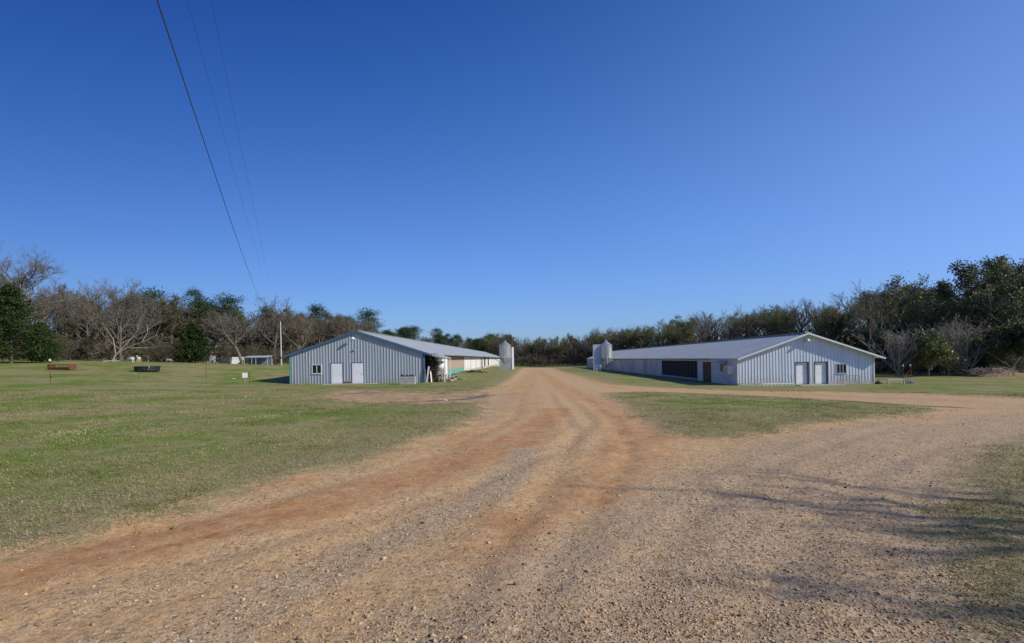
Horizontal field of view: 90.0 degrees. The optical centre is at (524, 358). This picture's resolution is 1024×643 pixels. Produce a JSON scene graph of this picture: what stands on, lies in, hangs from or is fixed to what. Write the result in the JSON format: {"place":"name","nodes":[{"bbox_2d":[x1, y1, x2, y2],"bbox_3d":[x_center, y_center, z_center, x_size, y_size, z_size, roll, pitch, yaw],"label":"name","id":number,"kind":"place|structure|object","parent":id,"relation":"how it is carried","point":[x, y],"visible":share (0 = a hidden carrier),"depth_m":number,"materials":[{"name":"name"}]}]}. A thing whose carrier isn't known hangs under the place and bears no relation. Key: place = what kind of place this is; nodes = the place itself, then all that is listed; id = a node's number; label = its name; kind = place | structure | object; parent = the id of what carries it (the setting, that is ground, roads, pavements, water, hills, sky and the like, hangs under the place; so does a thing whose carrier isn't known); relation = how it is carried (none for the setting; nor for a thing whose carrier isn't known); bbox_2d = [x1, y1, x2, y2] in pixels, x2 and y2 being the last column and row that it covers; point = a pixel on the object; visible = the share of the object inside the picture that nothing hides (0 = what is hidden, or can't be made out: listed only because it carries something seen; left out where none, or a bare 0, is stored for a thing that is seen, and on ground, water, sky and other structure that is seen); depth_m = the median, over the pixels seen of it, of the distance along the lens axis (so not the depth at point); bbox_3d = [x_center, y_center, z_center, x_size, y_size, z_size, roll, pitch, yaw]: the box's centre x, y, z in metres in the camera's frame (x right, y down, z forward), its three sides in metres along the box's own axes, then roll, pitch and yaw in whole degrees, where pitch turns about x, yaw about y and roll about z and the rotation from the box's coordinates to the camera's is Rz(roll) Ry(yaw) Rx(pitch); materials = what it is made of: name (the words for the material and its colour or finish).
{"place":"outdoors","nodes":[
{"label":"outdoors","id":0,"kind":"place"},
{"bbox_2d":[156,0,260,299],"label":"overhead wire","id":1,"kind":"object","parent":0,"point":[193,109],"visible":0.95,"depth_m":11.98,"materials":[{"name":"grey metal"}]},
{"bbox_2d":[399,374,415,383],"bbox_3d":[-11.418,2.000,50.000,1.453,0.954,0.880,-1,0,-3],"label":"feed crate","id":2,"kind":"object","parent":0,"point":[408,379],"visible":0.98,"depth_m":49.58,"materials":[{"name":"grey wood"}]},
{"bbox_2d":[0,368,1023,642],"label":"gravel road","id":3,"kind":"structure","parent":0,"point":[548,406],"depth_m":6.25,"materials":[{"name":"beige gravel"}]},
{"bbox_2d":[0,338,1023,642],"bbox_3d":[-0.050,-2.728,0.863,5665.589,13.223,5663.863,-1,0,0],"label":"grass field","id":4,"kind":"structure","parent":0,"point":[88,376],"depth_m":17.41,"materials":[{"name":"plant"}]},
{"bbox_2d":[0,283,61,362],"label":"cedar tree","id":5,"kind":"object","parent":4,"relation":"on","point":[12,321],"visible":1,"depth_m":67.81,"materials":[{"name":"green plant"}]},
{"bbox_2d":[17,322,72,362],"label":"cedar tree","id":6,"kind":"object","parent":4,"relation":"on","point":[47,355],"visible":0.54,"depth_m":70.66,"materials":[{"name":"green plant"}]},
{"bbox_2d":[0,241,98,359],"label":"bare oak","id":7,"kind":"object","parent":4,"relation":"on","point":[24,280],"visible":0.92,"depth_m":88.25,"materials":[{"name":"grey plant"}]},
{"bbox_2d":[47,364,76,369],"bbox_3d":[-52.424,0.943,57.995,2.760,0.650,0.850,-1,0,6],"label":"cattle feeder","id":8,"kind":"object","parent":4,"relation":"on","point":[54,367],"visible":0.9,"depth_m":57.66,"materials":[{"name":"metal"}]},
{"bbox_2d":[36,283,94,340],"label":"bare tree","id":9,"kind":"object","parent":4,"relation":"on","point":[68,292],"visible":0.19,"depth_m":107.43,"materials":[{"name":"brown plant"}]},
{"bbox_2d":[41,296,90,357],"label":"bare tree","id":10,"kind":"object","parent":4,"relation":"on","point":[56,327],"visible":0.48,"depth_m":96.38,"materials":[{"name":"grey plant"}]},
{"bbox_2d":[53,334,80,360],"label":"bare shrub","id":11,"kind":"object","parent":4,"relation":"on","point":[65,341],"visible":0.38,"depth_m":82.54,"materials":[{"name":"brown plant"}]},
{"bbox_2d":[46,288,102,353],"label":"bare tree","id":12,"kind":"object","parent":4,"relation":"on","point":[78,307],"visible":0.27,"depth_m":101.88,"materials":[{"name":"grey plant"}]},
{"bbox_2d":[50,294,122,354],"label":"bare tree","id":13,"kind":"object","parent":4,"relation":"on","point":[68,313],"visible":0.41,"depth_m":98.71,"materials":[{"name":"brown plant"}]},
{"bbox_2d":[0,318,183,361],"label":"undergrowth","id":14,"kind":"object","parent":4,"relation":"on","point":[79,351],"visible":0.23,"depth_m":101.69,"materials":[{"name":"green plant"}]},
{"bbox_2d":[66,334,126,360],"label":"bare shrub","id":15,"kind":"object","parent":4,"relation":"on","point":[89,342],"visible":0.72,"depth_m":89.38,"materials":[{"name":"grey plant"}]},
{"bbox_2d":[91,339,128,359],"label":"bare shrub","id":16,"kind":"object","parent":4,"relation":"on","point":[108,351],"visible":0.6,"depth_m":89.82,"materials":[{"name":"brown plant"}]},
{"bbox_2d":[69,277,174,361],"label":"bare tree","id":17,"kind":"object","parent":4,"relation":"on","point":[125,305],"visible":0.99,"depth_m":87.63,"materials":[{"name":"grey plant"}]},
{"bbox_2d":[103,318,160,360],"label":"leaning tree","id":18,"kind":"object","parent":4,"relation":"on","point":[119,351],"visible":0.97,"depth_m":80.08,"materials":[{"name":"grey plant"}]},
{"bbox_2d":[98,301,176,353],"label":"bare tree","id":19,"kind":"object","parent":4,"relation":"on","point":[139,317],"visible":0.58,"depth_m":102.27,"materials":[{"name":"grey plant"}]},
{"bbox_2d":[122,300,168,340],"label":"bare tree","id":20,"kind":"object","parent":4,"relation":"on","point":[148,306],"visible":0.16,"depth_m":110.50,"materials":[{"name":"brown plant"}]},
{"bbox_2d":[133,366,160,371],"bbox_3d":[-44.244,1.156,60.000,2.600,0.679,2.600,-1,0,0],"label":"stock tank","id":21,"kind":"object","parent":4,"relation":"on","point":[145,368],"visible":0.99,"depth_m":58.95,"materials":[{"name":"black plastic"}]},
{"bbox_2d":[116,285,181,332],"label":"pine tree","id":22,"kind":"object","parent":4,"relation":"on","point":[156,295],"visible":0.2,"depth_m":122.03,"materials":[{"name":"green plant"}]},
{"bbox_2d":[136,339,176,361],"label":"bare shrub","id":23,"kind":"object","parent":4,"relation":"on","point":[164,348],"visible":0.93,"depth_m":94.97,"materials":[{"name":"brown plant"}]},
{"bbox_2d":[142,300,184,352],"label":"bare tree","id":24,"kind":"object","parent":4,"relation":"on","point":[163,323],"visible":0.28,"depth_m":109.07,"materials":[{"name":"brown plant"}]},
{"bbox_2d":[138,292,201,357],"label":"bare tree","id":25,"kind":"object","parent":4,"relation":"on","point":[173,311],"visible":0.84,"depth_m":106.32,"materials":[{"name":"brown plant"}]},
{"bbox_2d":[171,322,212,362],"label":"cedar tree","id":26,"kind":"object","parent":4,"relation":"on","point":[190,348],"visible":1,"depth_m":96.10,"materials":[{"name":"green plant"}]},
{"bbox_2d":[181,287,209,314],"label":"pine tree","id":27,"kind":"object","parent":4,"relation":"on","point":[196,292],"visible":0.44,"depth_m":149.20,"materials":[{"name":"green plant"}]},
{"bbox_2d":[175,301,224,361],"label":"bare tree","id":28,"kind":"object","parent":4,"relation":"on","point":[206,315],"visible":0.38,"depth_m":113.25,"materials":[{"name":"brown plant"}]},
{"bbox_2d":[182,295,228,342],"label":"pine tree","id":29,"kind":"object","parent":4,"relation":"on","point":[205,308],"visible":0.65,"depth_m":112.86,"materials":[{"name":"green plant"}]},
{"bbox_2d":[183,307,249,362],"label":"bare tree","id":30,"kind":"object","parent":4,"relation":"on","point":[216,344],"visible":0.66,"depth_m":98.80,"materials":[{"name":"brown plant"}]},
{"bbox_2d":[207,340,239,358],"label":"bare shrub","id":31,"kind":"object","parent":4,"relation":"on","point":[227,351],"visible":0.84,"depth_m":104.09,"materials":[{"name":"brown plant"}]},
{"bbox_2d":[204,292,252,355],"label":"pine tree","id":32,"kind":"object","parent":4,"relation":"on","point":[230,307],"visible":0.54,"depth_m":115.73,"materials":[{"name":"green plant"}]},
{"bbox_2d":[199,308,262,363],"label":"bare tree","id":33,"kind":"object","parent":4,"relation":"on","point":[225,333],"visible":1,"depth_m":96.81,"materials":[{"name":"brown plant"}]},
{"bbox_2d":[226,318,271,355],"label":"bare tree","id":34,"kind":"object","parent":4,"relation":"on","point":[248,337],"visible":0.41,"depth_m":117.94,"materials":[{"name":"brown plant"}]},
{"bbox_2d":[243,355,272,364],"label":"junk shed","id":35,"kind":"structure","parent":4,"relation":"on","point":[265,360],"depth_m":99.98,"materials":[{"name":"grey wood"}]},
{"bbox_2d":[160,330,380,363],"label":"undergrowth","id":36,"kind":"object","parent":4,"relation":"on","point":[266,347],"visible":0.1,"depth_m":120.02,"materials":[{"name":"green plant"}]},
{"bbox_2d":[253,346,287,364],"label":"bare shrub","id":37,"kind":"object","parent":4,"relation":"on","point":[274,352],"visible":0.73,"depth_m":105.63,"materials":[{"name":"brown plant"}]},
{"bbox_2d":[253,318,296,354],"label":"bare tree","id":38,"kind":"object","parent":4,"relation":"on","point":[273,334],"visible":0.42,"depth_m":119.64,"materials":[{"name":"brown plant"}]},
{"bbox_2d":[253,295,297,364],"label":"bare tree","id":39,"kind":"object","parent":4,"relation":"on","point":[277,326],"visible":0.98,"depth_m":111.75,"materials":[{"name":"brown plant"}]},
{"bbox_2d":[264,305,324,352],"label":"bare tree","id":40,"kind":"object","parent":4,"relation":"on","point":[290,343],"visible":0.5,"depth_m":122.80,"materials":[{"name":"brown plant"}]},
{"bbox_2d":[274,311,318,348],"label":"bare tree","id":41,"kind":"object","parent":4,"relation":"on","point":[302,328],"visible":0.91,"depth_m":117.39,"materials":[{"name":"brown plant"}]},
{"bbox_2d":[278,311,328,346],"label":"bare tree","id":42,"kind":"object","parent":4,"relation":"on","point":[307,329],"visible":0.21,"depth_m":126.81,"materials":[{"name":"brown plant"}]},
{"bbox_2d":[306,303,334,335],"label":"pine tree","id":43,"kind":"object","parent":4,"relation":"on","point":[316,308],"visible":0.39,"depth_m":146.05,"materials":[{"name":"green plant"}]},
{"bbox_2d":[310,313,331,344],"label":"bare tree","id":44,"kind":"object","parent":4,"relation":"on","point":[322,337],"visible":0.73,"depth_m":134.65,"materials":[{"name":"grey plant"}]},
{"bbox_2d":[306,309,344,340],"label":"bare tree","id":45,"kind":"object","parent":4,"relation":"on","point":[326,315],"visible":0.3,"depth_m":142.47,"materials":[{"name":"brown plant"}]},
{"bbox_2d":[328,315,362,337],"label":"bare tree","id":46,"kind":"object","parent":4,"relation":"on","point":[341,333],"visible":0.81,"depth_m":136.97,"materials":[{"name":"brown plant"}]},
{"bbox_2d":[350,306,385,333],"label":"pine tree","id":47,"kind":"object","parent":4,"relation":"on","point":[368,314],"visible":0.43,"depth_m":162.08,"materials":[{"name":"green plant"}]},
{"bbox_2d":[280,330,499,383],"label":"poultry barn","id":48,"kind":"structure","parent":4,"relation":"on","point":[358,356],"depth_m":54.00,"materials":[{"name":"white metal"}]},
{"bbox_2d":[331,363,343,383],"bbox_3d":[-19.795,1.523,54.027,1.320,2.200,0.245,-1,0,0],"label":"door","id":49,"kind":"structure","parent":48,"relation":"in","point":[336,368],"depth_m":53.98,"materials":[{"name":"white metal"}]},
{"bbox_2d":[351,362,363,382],"bbox_3d":[-17.586,1.483,54.027,1.340,2.200,0.245,-1,0,0],"label":"door","id":50,"kind":"structure","parent":48,"relation":"in","point":[357,368],"depth_m":53.97,"materials":[{"name":"white metal"}]},
{"bbox_2d":[425,353,441,381],"bbox_3d":[-9.867,1.052,54.845,1.910,3.358,2.459,-1,0,0],"label":"vine clad post","id":51,"kind":"object","parent":4,"relation":"on","point":[433,363],"visible":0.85,"depth_m":54.68,"materials":[{"name":"plant"}]},
{"bbox_2d":[390,332,587,363],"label":"undergrowth","id":52,"kind":"object","parent":4,"relation":"on","point":[533,356],"visible":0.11,"depth_m":264.30,"materials":[{"name":"green plant"}]},
{"bbox_2d":[495,341,513,369],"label":"feed silo","id":53,"kind":"object","parent":4,"relation":"on","point":[506,352],"visible":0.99,"depth_m":123.40,"materials":[{"name":"metal"}]},
{"bbox_2d":[561,337,587,364],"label":"tree","id":54,"kind":"object","parent":4,"relation":"on","point":[566,347],"visible":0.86,"depth_m":232.63,"materials":[{"name":"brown plant"}]},
{"bbox_2d":[588,332,614,345],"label":"budding tree","id":55,"kind":"object","parent":4,"relation":"on","point":[596,339],"visible":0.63,"depth_m":202.13,"materials":[{"name":"green plant"}]},
{"bbox_2d":[592,340,614,370],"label":"feed silo","id":56,"kind":"object","parent":4,"relation":"on","point":[602,352],"visible":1,"depth_m":117.47,"materials":[{"name":"metal"}]},
{"bbox_2d":[609,327,633,349],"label":"bare tree","id":57,"kind":"object","parent":4,"relation":"on","point":[619,338],"visible":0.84,"depth_m":192.92,"materials":[{"name":"grey plant"}]},
{"bbox_2d":[642,326,673,346],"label":"budding tree","id":58,"kind":"object","parent":4,"relation":"on","point":[649,337],"visible":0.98,"depth_m":167.46,"materials":[{"name":"green plant"}]},
{"bbox_2d":[664,319,693,342],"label":"budding tree","id":59,"kind":"object","parent":4,"relation":"on","point":[689,325],"visible":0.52,"depth_m":171.87,"materials":[{"name":"green plant"}]},
{"bbox_2d":[666,326,698,344],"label":"budding tree","id":60,"kind":"object","parent":4,"relation":"on","point":[682,337],"visible":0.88,"depth_m":165.60,"materials":[{"name":"green plant"}]},
{"bbox_2d":[671,314,700,341],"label":"budding tree","id":61,"kind":"object","parent":4,"relation":"on","point":[681,321],"visible":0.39,"depth_m":178.62,"materials":[{"name":"green plant"}]},
{"bbox_2d":[688,316,720,341],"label":"bare tree","id":62,"kind":"object","parent":4,"relation":"on","point":[705,334],"visible":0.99,"depth_m":150.53,"materials":[{"name":"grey plant"}]},
{"bbox_2d":[687,313,728,340],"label":"bare tree","id":63,"kind":"object","parent":4,"relation":"on","point":[701,326],"visible":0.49,"depth_m":158.56,"materials":[{"name":"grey plant"}]},
{"bbox_2d":[693,309,729,340],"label":"bare tree","id":64,"kind":"object","parent":4,"relation":"on","point":[708,320],"visible":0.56,"depth_m":158.45,"materials":[{"name":"grey plant"}]},
{"bbox_2d":[588,322,866,355],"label":"undergrowth","id":65,"kind":"object","parent":4,"relation":"on","point":[850,340],"visible":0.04,"depth_m":124.56,"materials":[{"name":"green plant"}]},
{"bbox_2d":[716,322,750,339],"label":"bare tree","id":66,"kind":"object","parent":4,"relation":"on","point":[723,335],"visible":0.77,"depth_m":141.80,"materials":[{"name":"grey plant"}]},
{"bbox_2d":[587,332,885,385],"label":"poultry barn","id":67,"kind":"structure","parent":4,"relation":"on","point":[804,358],"depth_m":51.13,"materials":[{"name":"metal"}]},
{"bbox_2d":[703,362,710,381],"bbox_3d":[21.295,1.735,59.600,0.060,2.750,2.800,-1,0,0],"label":"plank door","id":68,"kind":"structure","parent":67,"relation":"in","point":[706,365],"depth_m":59.64,"materials":[{"name":"brown wood"}]},
{"bbox_2d":[795,362,808,383],"bbox_3d":[27.606,1.434,51.072,1.370,2.240,0.235,-1,0,0],"label":"door","id":69,"kind":"structure","parent":67,"relation":"in","point":[801,368],"depth_m":51.14,"materials":[{"name":"grey metal"}]},
{"bbox_2d":[814,361,827,383],"bbox_3d":[29.506,1.400,51.072,1.370,2.240,0.235,-1,0,0],"label":"door","id":70,"kind":"structure","parent":67,"relation":"in","point":[820,368],"depth_m":51.14,"materials":[{"name":"grey metal"}]},
{"bbox_2d":[720,311,760,338],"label":"budding tree","id":71,"kind":"object","parent":4,"relation":"on","point":[745,322],"visible":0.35,"depth_m":143.72,"materials":[{"name":"green plant"}]},
{"bbox_2d":[727,304,768,338],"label":"bare tree","id":72,"kind":"object","parent":4,"relation":"on","point":[736,323],"visible":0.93,"depth_m":135.25,"materials":[{"name":"grey plant"}]},
{"bbox_2d":[752,306,796,335],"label":"budding tree","id":73,"kind":"object","parent":4,"relation":"on","point":[774,323],"visible":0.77,"depth_m":132.03,"materials":[{"name":"green plant"}]},
{"bbox_2d":[761,299,832,334],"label":"bare tree","id":74,"kind":"object","parent":4,"relation":"on","point":[801,323],"visible":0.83,"depth_m":124.45,"materials":[{"name":"grey plant"}]},
{"bbox_2d":[782,298,817,332],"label":"bare tree","id":75,"kind":"object","parent":4,"relation":"on","point":[802,314],"visible":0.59,"depth_m":127.14,"materials":[{"name":"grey plant"}]},
{"bbox_2d":[807,300,854,341],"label":"bare tree","id":76,"kind":"object","parent":4,"relation":"on","point":[835,325],"visible":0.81,"depth_m":112.00,"materials":[{"name":"grey plant"}]},
{"bbox_2d":[827,291,864,342],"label":"bare tree","id":77,"kind":"object","parent":4,"relation":"on","point":[839,303],"visible":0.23,"depth_m":124.68,"materials":[{"name":"grey plant"}]},
{"bbox_2d":[843,281,897,351],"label":"bare tree","id":78,"kind":"object","parent":4,"relation":"on","point":[869,326],"visible":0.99,"depth_m":77.92,"materials":[{"name":"grey plant"}]},
{"bbox_2d":[836,282,916,338],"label":"evergreen oak","id":79,"kind":"object","parent":4,"relation":"on","point":[905,289],"visible":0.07,"depth_m":111.95,"materials":[{"name":"green plant"}]},
{"bbox_2d":[841,286,912,336],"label":"budding tree","id":80,"kind":"object","parent":4,"relation":"on","point":[852,321],"visible":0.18,"depth_m":97.43,"materials":[{"name":"green plant"}]},
{"bbox_2d":[851,323,912,372],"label":"evergreen tree","id":81,"kind":"object","parent":4,"relation":"on","point":[880,340],"visible":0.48,"depth_m":79.67,"materials":[{"name":"green plant"}]},
{"bbox_2d":[858,322,926,376],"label":"bare shrub","id":82,"kind":"object","parent":4,"relation":"on","point":[898,346],"visible":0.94,"depth_m":67.16,"materials":[{"name":"grey plant"}]},
{"bbox_2d":[851,269,958,370],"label":"evergreen oak","id":83,"kind":"object","parent":4,"relation":"on","point":[898,302],"visible":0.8,"depth_m":82.69,"materials":[{"name":"green plant"}]},
{"bbox_2d":[878,285,966,335],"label":"evergreen oak","id":84,"kind":"object","parent":4,"relation":"on","point":[924,291],"visible":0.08,"depth_m":98.39,"materials":[{"name":"green plant"}]},
{"bbox_2d":[902,328,964,376],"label":"leafy shrub","id":85,"kind":"object","parent":4,"relation":"on","point":[934,351],"visible":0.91,"depth_m":65.34,"materials":[{"name":"green plant"}]},
{"bbox_2d":[906,300,966,337],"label":"budding tree","id":86,"kind":"object","parent":4,"relation":"on","point":[933,322],"visible":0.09,"depth_m":92.18,"materials":[{"name":"green plant"}]},
{"bbox_2d":[875,347,1018,372],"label":"undergrowth","id":87,"kind":"object","parent":4,"relation":"on","point":[931,371],"visible":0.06,"depth_m":80.59,"materials":[{"name":"green plant"}]},
{"bbox_2d":[908,313,987,374],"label":"bare shrub","id":88,"kind":"object","parent":4,"relation":"on","point":[941,331],"visible":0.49,"depth_m":70.48,"materials":[{"name":"grey plant"}]},
{"bbox_2d":[940,353,974,375],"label":"bare shrub","id":89,"kind":"object","parent":4,"relation":"on","point":[948,366],"visible":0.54,"depth_m":65.77,"materials":[{"name":"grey plant"}]},
{"bbox_2d":[940,321,991,374],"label":"bare shrub","id":90,"kind":"object","parent":4,"relation":"on","point":[958,343],"visible":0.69,"depth_m":68.76,"materials":[{"name":"grey plant"}]},
{"bbox_2d":[919,278,1023,338],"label":"evergreen oak","id":91,"kind":"object","parent":4,"relation":"on","point":[942,287],"visible":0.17,"depth_m":85.37,"materials":[{"name":"green plant"}]},
{"bbox_2d":[932,322,1020,372],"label":"evergreen tree","id":92,"kind":"object","parent":4,"relation":"on","point":[970,347],"visible":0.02,"depth_m":73.81,"materials":[{"name":"green plant"}]},
{"bbox_2d":[938,254,1023,371],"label":"evergreen oak","id":93,"kind":"object","parent":4,"relation":"on","point":[965,273],"visible":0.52,"depth_m":75.96,"materials":[{"name":"green plant"}]},
{"bbox_2d":[941,248,1023,334],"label":"evergreen oak","id":94,"kind":"object","parent":4,"relation":"on","point":[996,269],"visible":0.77,"depth_m":74.12,"materials":[{"name":"green plant"}]},
{"bbox_2d":[964,319,1023,370],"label":"evergreen tree","id":95,"kind":"object","parent":4,"relation":"on","point":[1010,338],"visible":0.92,"depth_m":67.39,"materials":[{"name":"green plant"}]},
{"bbox_2d":[964,365,1023,376],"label":"brush pile","id":96,"kind":"object","parent":4,"relation":"on","point":[995,372],"visible":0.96,"depth_m":63.13,"materials":[{"name":"wood"}]},
{"bbox_2d":[0,0,1023,357],"label":"sky","id":97,"kind":"structure","parent":0,"point":[523,169],"materials":[{"name":"blue"}]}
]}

